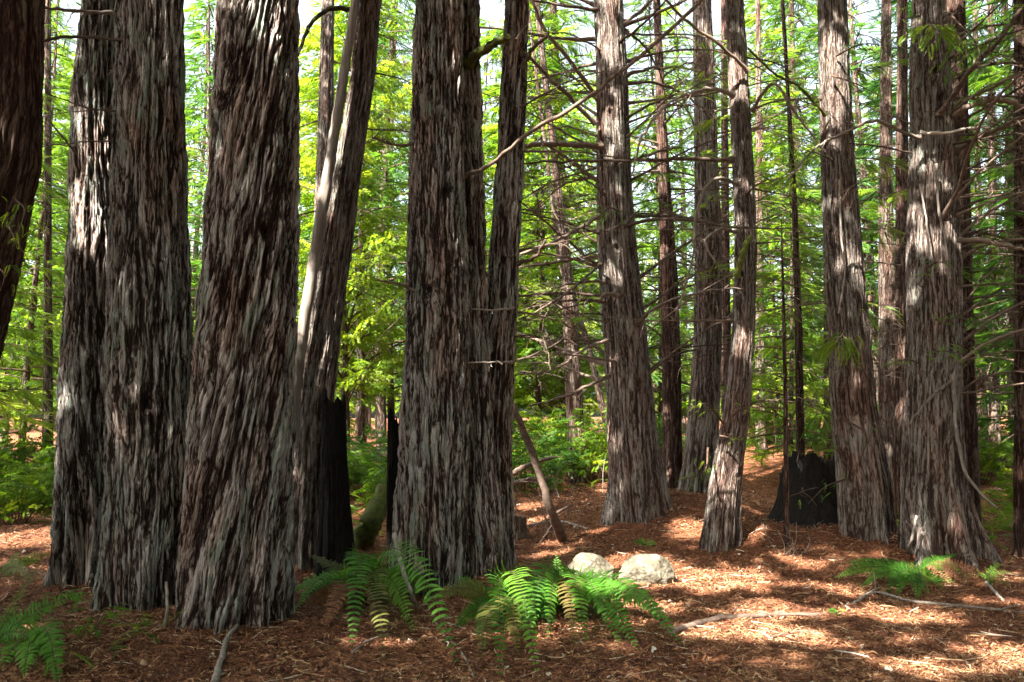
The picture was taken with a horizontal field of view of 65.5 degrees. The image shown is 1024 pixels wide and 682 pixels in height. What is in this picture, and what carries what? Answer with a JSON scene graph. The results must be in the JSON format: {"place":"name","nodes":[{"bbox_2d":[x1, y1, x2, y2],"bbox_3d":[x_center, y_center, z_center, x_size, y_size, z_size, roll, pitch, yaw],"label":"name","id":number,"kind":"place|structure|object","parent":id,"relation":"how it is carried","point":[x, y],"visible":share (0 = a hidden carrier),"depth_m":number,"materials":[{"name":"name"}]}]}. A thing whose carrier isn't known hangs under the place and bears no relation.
{"place":"outdoors","nodes":[
{"label":"outdoors","id":0,"kind":"place"},
{"bbox_2d":[6,0,1013,418],"label":"sky","id":1,"kind":"structure","parent":0,"point":[487,12],"materials":[{"name":"white"}]},
{"bbox_2d":[0,417,1023,681],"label":"ground","id":2,"kind":"structure","parent":0,"point":[774,465],"depth_m":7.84,"materials":[{"name":"brown plant"}]},
{"bbox_2d":[0,0,45,357],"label":"redwood tree","id":3,"kind":"object","parent":2,"relation":"on","point":[22,39],"visible":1,"depth_m":5.64,"materials":[{"name":"red plant"}]},
{"bbox_2d":[0,551,49,581],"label":"sword fern","id":4,"kind":"object","parent":2,"relation":"on","point":[12,566],"visible":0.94,"depth_m":7.18,"materials":[{"name":"green plant"}]},
{"bbox_2d":[0,423,51,503],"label":"shrub","id":5,"kind":"object","parent":2,"relation":"on","point":[8,447],"visible":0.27,"depth_m":13.00,"materials":[{"name":"green plant"}]},
{"bbox_2d":[0,448,54,524],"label":"shrub","id":6,"kind":"object","parent":2,"relation":"on","point":[33,501],"visible":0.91,"depth_m":11.22,"materials":[{"name":"green plant"}]},
{"bbox_2d":[0,419,56,508],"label":"shrub","id":7,"kind":"object","parent":2,"relation":"on","point":[45,446],"visible":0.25,"depth_m":13.04,"materials":[{"name":"green plant"}]},
{"bbox_2d":[0,612,66,681],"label":"sword fern","id":8,"kind":"object","parent":2,"relation":"on","point":[39,646],"visible":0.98,"depth_m":4.46,"materials":[{"name":"green plant"}]},
{"bbox_2d":[0,24,67,467],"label":"background tree","id":9,"kind":"object","parent":2,"relation":"on","point":[19,418],"visible":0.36,"depth_m":13.92,"materials":[{"name":"green plant"}]},
{"bbox_2d":[1,0,68,480],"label":"redwood tree","id":10,"kind":"object","parent":2,"relation":"on","point":[48,377],"visible":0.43,"depth_m":15.16,"materials":[{"name":"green plant"}]},
{"bbox_2d":[0,1,72,448],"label":"background tree","id":11,"kind":"object","parent":2,"relation":"on","point":[28,267],"visible":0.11,"depth_m":24.28,"materials":[{"name":"green plant"}]},
{"bbox_2d":[0,43,75,402],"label":"background tree","id":12,"kind":"object","parent":2,"relation":"on","point":[58,99],"depth_m":27.15,"materials":[{"name":"green plant"}]},
{"bbox_2d":[0,0,80,460],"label":"background tree","id":13,"kind":"object","parent":2,"relation":"on","point":[26,379],"visible":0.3,"depth_m":19.31,"materials":[{"name":"green plant"}]},
{"bbox_2d":[0,562,92,644],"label":"sword fern","id":14,"kind":"object","parent":2,"relation":"on","point":[6,628],"visible":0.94,"depth_m":4.95,"materials":[{"name":"green plant"}]},
{"bbox_2d":[41,0,115,589],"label":"redwood tree","id":15,"kind":"object","parent":2,"relation":"on","point":[77,494],"visible":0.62,"depth_m":6.94,"materials":[{"name":"grey plant"}]},
{"bbox_2d":[0,588,186,676],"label":"ground cover","id":16,"kind":"object","parent":2,"relation":"on","point":[99,633],"visible":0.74,"depth_m":5.01,"materials":[{"name":"green plant"}]},
{"bbox_2d":[65,602,131,638],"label":"seedling","id":17,"kind":"object","parent":2,"relation":"on","point":[101,621],"visible":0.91,"depth_m":5.20,"materials":[{"name":"green plant"}]},
{"bbox_2d":[43,0,193,612],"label":"redwood tree","id":18,"kind":"object","parent":2,"relation":"on","point":[148,342],"visible":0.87,"depth_m":6.13,"materials":[{"name":"grey plant"}]},
{"bbox_2d":[56,0,215,400],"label":"background tree","id":19,"kind":"object","parent":2,"relation":"on","point":[209,78],"visible":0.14,"depth_m":20.54,"materials":[{"name":"green plant"}]},
{"bbox_2d":[184,9,214,337],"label":"background tree","id":20,"kind":"object","parent":2,"relation":"on","point":[196,252],"visible":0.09,"depth_m":31.89,"materials":[{"name":"green plant"}]},
{"bbox_2d":[211,624,238,681],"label":"fallen stick","id":21,"kind":"object","parent":2,"relation":"on","point":[217,671],"visible":0.98,"depth_m":4.72,"materials":[{"name":"grey wood"}]},
{"bbox_2d":[172,0,300,634],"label":"redwood tree","id":22,"kind":"object","parent":2,"relation":"on","point":[235,565],"visible":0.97,"depth_m":5.68,"materials":[{"name":"grey plant"}]},
{"bbox_2d":[186,0,410,318],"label":"redwood tree","id":23,"kind":"object","parent":2,"relation":"on","point":[327,61],"visible":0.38,"depth_m":12.88,"materials":[{"name":"green plant"}]},
{"bbox_2d":[192,0,412,571],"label":"redwood tree","id":24,"kind":"object","parent":2,"relation":"on","point":[321,313],"visible":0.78,"depth_m":8.54,"materials":[{"name":"brown plant"}]},
{"bbox_2d":[13,452,606,523],"bbox_3d":[-4.440,2.626,15.524,15.298,0.865,8.706,0,-5,0],"label":"ground cover","id":25,"kind":"object","parent":2,"relation":"on","point":[354,511],"visible":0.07,"depth_m":12.87,"materials":[{"name":"green plant"}]},
{"bbox_2d":[314,388,357,576],"bbox_3d":[-1.770,1.545,8.137,0.456,2.124,0.451,-4,-7,38],"label":"charred stump","id":26,"kind":"object","parent":2,"relation":"on","point":[335,538],"visible":0.84,"depth_m":8.04,"materials":[{"name":"brown wood"}]},
{"bbox_2d":[296,0,401,451],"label":"background tree","id":27,"kind":"object","parent":2,"relation":"on","point":[308,180],"visible":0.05,"depth_m":23.59,"materials":[{"name":"green plant"}]},
{"bbox_2d":[296,0,414,449],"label":"background tree","id":28,"kind":"object","parent":2,"relation":"on","point":[388,361],"visible":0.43,"depth_m":17.04,"materials":[{"name":"green plant"}]},
{"bbox_2d":[302,27,408,441],"bbox_3d":[-5.957,-5.570,33.929,7.140,20.544,6.682,-3,-6,31],"label":"background tree","id":29,"kind":"object","parent":2,"relation":"on","point":[366,412],"visible":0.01,"depth_m":32.97,"materials":[{"name":"green plant"}]},
{"bbox_2d":[307,0,413,415],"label":"background tree","id":30,"kind":"object","parent":2,"relation":"on","point":[390,403],"visible":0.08,"depth_m":25.13,"materials":[{"name":"green plant"}]},
{"bbox_2d":[347,431,383,499],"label":"shrub","id":31,"kind":"object","parent":2,"relation":"on","point":[355,476],"visible":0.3,"depth_m":13.61,"materials":[{"name":"green plant"}]},
{"bbox_2d":[346,423,386,485],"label":"shrub","id":32,"kind":"object","parent":2,"relation":"on","point":[371,437],"visible":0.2,"depth_m":15.05,"materials":[{"name":"green plant"}]},
{"bbox_2d":[353,483,386,549],"bbox_3d":[-1.715,2.097,9.486,0.491,0.896,1.815,2,-6,-17],"label":"fallen log","id":33,"kind":"object","parent":2,"relation":"on","point":[369,528],"visible":0.84,"depth_m":8.73,"materials":[{"name":"green plant"}]},
{"bbox_2d":[353,454,386,502],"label":"shrub","id":34,"kind":"object","parent":2,"relation":"on","point":[370,482],"visible":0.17,"depth_m":12.59,"materials":[{"name":"green plant"}]},
{"bbox_2d":[347,158,399,456],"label":"redwood tree","id":35,"kind":"object","parent":2,"relation":"on","point":[360,427],"visible":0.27,"depth_m":18.86,"materials":[{"name":"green plant"}]},
{"bbox_2d":[294,539,460,667],"bbox_3d":[-1.122,1.834,5.952,1.358,0.668,2.456,1,-5,-6],"label":"sword fern","id":36,"kind":"object","parent":2,"relation":"on","point":[346,583],"visible":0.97,"depth_m":6.04,"materials":[{"name":"green plant"}]},
{"bbox_2d":[386,408,399,569],"bbox_3d":[-1.118,1.563,7.627,0.184,1.855,0.323,0,-5,0],"label":"charred snag","id":37,"kind":"object","parent":2,"relation":"on","point":[392,443],"visible":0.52,"depth_m":7.59,"materials":[{"name":"brown wood"}]},
{"bbox_2d":[298,0,490,461],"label":"background tree","id":38,"kind":"object","parent":2,"relation":"on","point":[380,413],"visible":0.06,"depth_m":22.15,"materials":[{"name":"green plant"}]},
{"bbox_2d":[392,532,418,609],"bbox_3d":[-0.862,1.920,6.529,0.216,0.608,0.708,1,-6,-12],"label":"fallen stick","id":39,"kind":"object","parent":2,"relation":"on","point":[404,574],"visible":0.71,"depth_m":6.40,"materials":[{"name":"brown wood"}]},
{"bbox_2d":[368,0,470,596],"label":"redwood tree","id":40,"kind":"object","parent":2,"relation":"on","point":[430,507],"visible":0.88,"depth_m":7.25,"materials":[{"name":"grey plant"}]},
{"bbox_2d":[386,18,497,401],"bbox_3d":[-2.706,-5.729,30.767,6.682,20.266,7.140,-1,-6,14],"label":"background tree","id":41,"kind":"object","parent":2,"relation":"on","point":[401,351],"depth_m":30.59,"materials":[{"name":"green plant"}]},
{"bbox_2d":[427,562,567,675],"bbox_3d":[-0.096,1.844,5.566,1.090,0.600,1.938,0,-5,0],"label":"sword fern","id":42,"kind":"object","parent":2,"relation":"on","point":[506,603],"visible":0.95,"depth_m":5.55,"materials":[{"name":"green plant"}]},
{"bbox_2d":[0,54,1006,430],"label":"distant forest","id":43,"kind":"object","parent":2,"relation":"on","point":[370,418],"depth_m":52.85,"materials":[{"name":"green plant"}]},
{"bbox_2d":[514,514,527,539],"bbox_3d":[0.082,2.437,10.412,0.271,0.324,0.299,0,-5,0],"label":"cut stump","id":44,"kind":"object","parent":2,"relation":"on","point":[520,530],"visible":0.66,"depth_m":10.33,"materials":[{"name":"brown wood"}]},
{"bbox_2d":[479,16,585,448],"bbox_3d":[-0.467,-2.682,21.413,4.517,12.431,5.244,1,-6,-15],"label":"background tree","id":45,"kind":"object","parent":2,"relation":"on","point":[484,24],"visible":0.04,"depth_m":21.56,"materials":[{"name":"green plant"}]},
{"bbox_2d":[514,402,573,541],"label":"fallen sapling","id":46,"kind":"object","parent":2,"relation":"on","point":[555,522],"visible":0.96,"depth_m":9.47,"materials":[{"name":"brown wood"}]},
{"bbox_2d":[482,0,606,443],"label":"background tree","id":47,"kind":"object","parent":2,"relation":"on","point":[519,381],"visible":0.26,"depth_m":18.88,"materials":[{"name":"green plant"}]},
{"bbox_2d":[512,418,590,492],"bbox_3d":[0.152,2.163,14.847,2.913,1.472,2.877,1,-6,-14],"label":"shrub","id":48,"kind":"object","parent":2,"relation":"on","point":[546,465],"visible":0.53,"depth_m":14.60,"materials":[{"name":"green plant"}]},
{"bbox_2d":[514,456,596,546],"bbox_3d":[0.481,2.061,10.337,1.196,1.107,1.770,-3,-6,27],"label":"brush pile","id":49,"kind":"object","parent":2,"relation":"on","point":[547,522],"visible":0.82,"depth_m":10.33,"materials":[{"name":"brown wood"}]},
{"bbox_2d":[512,395,605,473],"bbox_3d":[0.924,2.000,16.978,2.025,1.653,2.578,-4,-7,34],"label":"shrub","id":50,"kind":"object","parent":2,"relation":"on","point":[530,419],"visible":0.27,"depth_m":16.64,"materials":[{"name":"green plant"}]},
{"bbox_2d":[529,8,607,470],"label":"redwood tree","id":51,"kind":"object","parent":2,"relation":"on","point":[593,367],"visible":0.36,"depth_m":17.08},
{"bbox_2d":[492,2,649,483],"bbox_3d":[1.182,-3.946,15.420,3.151,13.986,2.606,0,-5,0],"label":"redwood tree","id":52,"kind":"object","parent":2,"relation":"on","point":[573,383],"visible":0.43,"depth_m":15.48,"materials":[{"name":"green plant"}]},
{"bbox_2d":[536,408,607,482],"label":"shrub","id":53,"kind":"object","parent":2,"relation":"on","point":[598,455],"visible":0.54,"depth_m":15.10,"materials":[{"name":"green plant"}]},
{"bbox_2d":[489,6,656,427],"bbox_3d":[1.601,-3.957,27.451,6.626,15.910,6.587,-1,-5,10],"label":"background tree","id":54,"kind":"object","parent":2,"relation":"on","point":[581,308],"visible":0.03,"depth_m":27.34,"materials":[{"name":"green plant"}]},
{"bbox_2d":[468,0,687,568],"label":"redwood tree","id":55,"kind":"object","parent":2,"relation":"on","point":[505,263],"visible":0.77,"depth_m":8.11,"materials":[{"name":"brown plant"}]},
{"bbox_2d":[463,0,702,580],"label":"redwood tree","id":56,"kind":"object","parent":2,"relation":"on","point":[487,548],"visible":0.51,"depth_m":7.61,"materials":[{"name":"brown plant"}]},
{"bbox_2d":[480,0,691,452],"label":"background tree","id":57,"kind":"object","parent":2,"relation":"on","point":[554,65],"visible":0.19,"depth_m":19.50,"materials":[{"name":"green plant"}]},
{"bbox_2d":[567,552,614,578],"bbox_3d":[0.780,2.277,7.904,0.496,0.343,0.375,0,-5,0],"label":"boulder","id":58,"kind":"object","parent":2,"relation":"on","point":[591,561],"visible":0.54,"depth_m":7.85,"materials":[{"name":"stone"}]},
{"bbox_2d":[527,60,656,430],"bbox_3d":[3.078,-3.865,34.651,6.293,16.898,5.421,5,-8,-45],"label":"background tree","id":59,"kind":"object","parent":2,"relation":"on","point":[586,326],"visible":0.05,"depth_m":34.37,"materials":[{"name":"green plant"}]},
{"bbox_2d":[513,555,682,648],"bbox_3d":[0.560,1.919,6.025,1.318,0.535,1.670,0,-5,0],"label":"sword fern","id":60,"kind":"object","parent":2,"relation":"on","point":[581,593],"visible":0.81,"depth_m":5.75,"materials":[{"name":"green plant"}]},
{"bbox_2d":[354,0,905,526],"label":"redwood tree","id":61,"kind":"object","parent":2,"relation":"on","point":[638,490],"visible":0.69,"depth_m":10.72,"materials":[{"name":"brown plant"}]},
{"bbox_2d":[598,413,685,452],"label":"shrub","id":62,"kind":"object","parent":2,"relation":"on","point":[659,423],"visible":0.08,"depth_m":18.50,"materials":[{"name":"green plant"}]},
{"bbox_2d":[619,554,675,585],"bbox_3d":[1.322,2.289,7.838,0.562,0.377,0.428,0,-5,0],"label":"boulder","id":63,"kind":"object","parent":2,"relation":"on","point":[653,568],"visible":0.77,"depth_m":7.71,"materials":[{"name":"stone"}]},
{"bbox_2d":[490,0,821,489],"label":"redwood tree","id":64,"kind":"object","parent":2,"relation":"on","point":[672,457],"visible":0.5,"depth_m":12.59,"materials":[{"name":"red plant"}]},
{"bbox_2d":[582,0,755,443],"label":"background tree","id":65,"kind":"object","parent":2,"relation":"on","point":[639,131],"visible":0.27,"depth_m":22.33,"materials":[{"name":"green plant"}]},
{"bbox_2d":[603,0,766,433],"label":"background tree","id":66,"kind":"object","parent":2,"relation":"on","point":[684,419],"visible":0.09,"depth_m":30.62,"materials":[{"name":"green plant"}]},
{"bbox_2d":[524,0,905,553],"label":"redwood tree","id":67,"kind":"object","parent":2,"relation":"on","point":[721,528],"visible":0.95,"depth_m":9.30,"materials":[{"name":"brown plant"}]},
{"bbox_2d":[721,0,730,418],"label":"redwood tree","id":68,"kind":"object","parent":2,"relation":"on","point":[725,301],"visible":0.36,"depth_m":14.69,"materials":[{"name":"red plant"}]},
{"bbox_2d":[571,0,881,493],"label":"redwood tree","id":69,"kind":"object","parent":2,"relation":"on","point":[702,432],"visible":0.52,"depth_m":11.86,"materials":[{"name":"brown plant"}]},
{"bbox_2d":[648,31,821,405],"bbox_3d":[7.224,-3.552,26.470,5.988,14.328,6.024,5,-8,-45],"label":"background tree","id":70,"kind":"object","parent":2,"relation":"on","point":[684,250],"visible":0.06,"depth_m":26.54,"materials":[{"name":"green plant"}]},
{"bbox_2d":[666,604,824,637],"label":"fallen branch","id":71,"kind":"object","parent":2,"relation":"on","point":[700,622],"visible":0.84,"depth_m":6.13,"materials":[{"name":"brown wood"}]},
{"bbox_2d":[680,0,823,445],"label":"background tree","id":72,"kind":"object","parent":2,"relation":"on","point":[766,212],"visible":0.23,"depth_m":20.23,"materials":[{"name":"green plant"}]},
{"bbox_2d":[718,0,822,449],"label":"redwood tree","id":73,"kind":"object","parent":2,"relation":"on","point":[758,136],"visible":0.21,"depth_m":19.33,"materials":[{"name":"brown plant"}]},
{"bbox_2d":[747,394,795,442],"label":"shrub","id":74,"kind":"object","parent":2,"relation":"on","point":[770,416],"visible":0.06,"depth_m":21.49,"materials":[{"name":"green plant"}]},
{"bbox_2d":[741,216,821,546],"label":"redwood tree","id":75,"kind":"object","parent":2,"relation":"on","point":[786,470],"visible":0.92,"depth_m":9.05,"materials":[{"name":"red plant"}]},
{"bbox_2d":[680,0,894,437],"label":"background tree","id":76,"kind":"object","parent":2,"relation":"on","point":[796,17],"visible":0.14,"depth_m":23.64,"materials":[{"name":"green plant"}]},
{"bbox_2d":[759,518,821,556],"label":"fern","id":77,"kind":"object","parent":2,"relation":"on","point":[794,550],"visible":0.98,"depth_m":8.65,"materials":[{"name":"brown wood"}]},
{"bbox_2d":[767,406,823,449],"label":"shrub","id":78,"kind":"object","parent":2,"relation":"on","point":[810,436],"visible":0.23,"depth_m":18.71,"materials":[{"name":"green plant"}]},
{"bbox_2d":[719,122,878,470],"bbox_3d":[5.430,-0.546,15.685,3.909,7.463,3.273,-1,-5,8],"label":"background tree","id":79,"kind":"object","parent":2,"relation":"on","point":[790,369],"visible":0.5,"depth_m":15.56,"materials":[{"name":"green plant"}]},
{"bbox_2d":[766,450,837,528],"bbox_3d":[3.752,1.840,9.864,1.193,1.005,1.050,4,-7,-38],"label":"hollow stump","id":80,"kind":"object","parent":2,"relation":"on","point":[813,470],"visible":0.59,"depth_m":9.51,"materials":[{"name":"black wood"}]},
{"bbox_2d":[722,0,881,458],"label":"redwood tree","id":81,"kind":"object","parent":2,"relation":"on","point":[800,423],"visible":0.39,"depth_m":10.88,"materials":[{"name":"red plant"}]},
{"bbox_2d":[731,0,877,435],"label":"background tree","id":82,"kind":"object","parent":2,"relation":"on","point":[804,65],"visible":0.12,"depth_m":28.87,"materials":[{"name":"green plant"}]},
{"bbox_2d":[755,171,878,462],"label":"redwood tree","id":83,"kind":"object","parent":2,"relation":"on","point":[825,336],"visible":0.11,"depth_m":15.94,"materials":[{"name":"brown plant"}]},
{"bbox_2d":[675,0,1023,544],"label":"redwood tree","id":84,"kind":"object","parent":2,"relation":"on","point":[865,501],"visible":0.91,"depth_m":9.14,"materials":[{"name":"brown plant"}]},
{"bbox_2d":[821,46,908,401],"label":"background tree","id":85,"kind":"object","parent":2,"relation":"on","point":[874,141],"visible":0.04,"depth_m":29.99,"materials":[{"name":"green plant"}]},
{"bbox_2d":[764,0,986,404],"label":"background tree","id":86,"kind":"object","parent":2,"relation":"on","point":[868,248],"visible":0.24,"depth_m":21.49,"materials":[{"name":"green plant"}]},
{"bbox_2d":[894,0,908,518],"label":"redwood tree","id":87,"kind":"object","parent":2,"relation":"on","point":[901,184],"visible":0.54,"depth_m":12.35,"materials":[{"name":"red plant"}]},
{"bbox_2d":[787,0,1023,570],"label":"redwood tree","id":88,"kind":"object","parent":2,"relation":"on","point":[936,498],"visible":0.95,"depth_m":8.46,"materials":[{"name":"brown plant"}]},
{"bbox_2d":[835,553,984,599],"bbox_3d":[3.787,2.173,7.475,1.246,0.305,0.850,2,-6,-21],"label":"sword fern","id":89,"kind":"object","parent":2,"relation":"on","point":[934,570],"visible":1,"depth_m":7.45,"materials":[{"name":"green plant"}]},
{"bbox_2d":[820,0,1005,326],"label":"background tree","id":90,"kind":"object","parent":2,"relation":"on","point":[873,88],"visible":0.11,"depth_m":19.83,"materials":[{"name":"green plant"}]},
{"bbox_2d":[856,0,1012,500],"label":"redwood tree","id":91,"kind":"object","parent":2,"relation":"on","point":[886,295],"visible":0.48,"depth_m":13.57,"materials":[{"name":"brown plant"}]},
{"bbox_2d":[853,575,1023,612],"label":"fallen stick","id":92,"kind":"object","parent":2,"relation":"on","point":[863,596],"visible":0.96,"depth_m":6.78,"materials":[{"name":"brown wood"}]},
{"bbox_2d":[870,0,1013,453],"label":"background tree","id":93,"kind":"object","parent":2,"relation":"on","point":[1010,377],"visible":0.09,"depth_m":17.40,"materials":[{"name":"green plant"}]},
{"bbox_2d":[894,0,1006,438],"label":"background tree","id":94,"kind":"object","parent":2,"relation":"on","point":[997,153],"visible":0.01,"depth_m":25.32,"materials":[{"name":"green plant"}]},
{"bbox_2d":[895,483,1012,549],"bbox_3d":[6.704,2.427,11.603,3.928,0.512,5.100,0,-5,0],"label":"ground cover","id":95,"kind":"object","parent":2,"relation":"on","point":[1009,509],"visible":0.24,"depth_m":11.41,"materials":[{"name":"green plant"}]},
{"bbox_2d":[947,0,981,523],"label":"redwood tree","id":96,"kind":"object","parent":2,"relation":"on","point":[971,436],"visible":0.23,"depth_m":10.56,"materials":[{"name":"red plant"}]},
{"bbox_2d":[960,563,1014,588],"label":"sword fern","id":97,"kind":"object","parent":2,"relation":"on","point":[988,576],"visible":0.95,"depth_m":7.46,"materials":[{"name":"green plant"}]},
{"bbox_2d":[957,0,1023,558],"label":"redwood tree","id":98,"kind":"object","parent":2,"relation":"on","point":[1018,503],"visible":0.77,"depth_m":8.90,"materials":[{"name":"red plant"}]},
{"bbox_2d":[966,0,1014,441],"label":"background tree","id":99,"kind":"object","parent":2,"relation":"on","point":[981,82],"visible":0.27,"depth_m":14.71,"materials":[{"name":"green plant"}]},
{"bbox_2d":[971,0,1013,476],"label":"redwood tree","id":100,"kind":"object","parent":2,"relation":"on","point":[993,409],"visible":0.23,"depth_m":15.54,"materials":[{"name":"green plant"}]},
{"bbox_2d":[971,1,1013,449],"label":"redwood tree","id":101,"kind":"object","parent":2,"relation":"on","point":[982,412],"visible":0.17,"depth_m":17.58,"materials":[{"name":"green plant"}]},
{"bbox_2d":[977,410,1013,467],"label":"shrub","id":102,"kind":"object","parent":2,"relation":"on","point":[1003,438],"visible":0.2,"depth_m":16.39,"materials":[{"name":"green plant"}]},
{"bbox_2d":[978,428,1013,484],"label":"shrub","id":103,"kind":"object","parent":2,"relation":"on","point":[993,463],"visible":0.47,"depth_m":14.57,"materials":[{"name":"green plant"}]},
{"bbox_2d":[993,454,1012,504],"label":"shrub","id":104,"kind":"object","parent":2,"relation":"on","point":[1009,490],"visible":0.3,"depth_m":12.59,"materials":[{"name":"green plant"}]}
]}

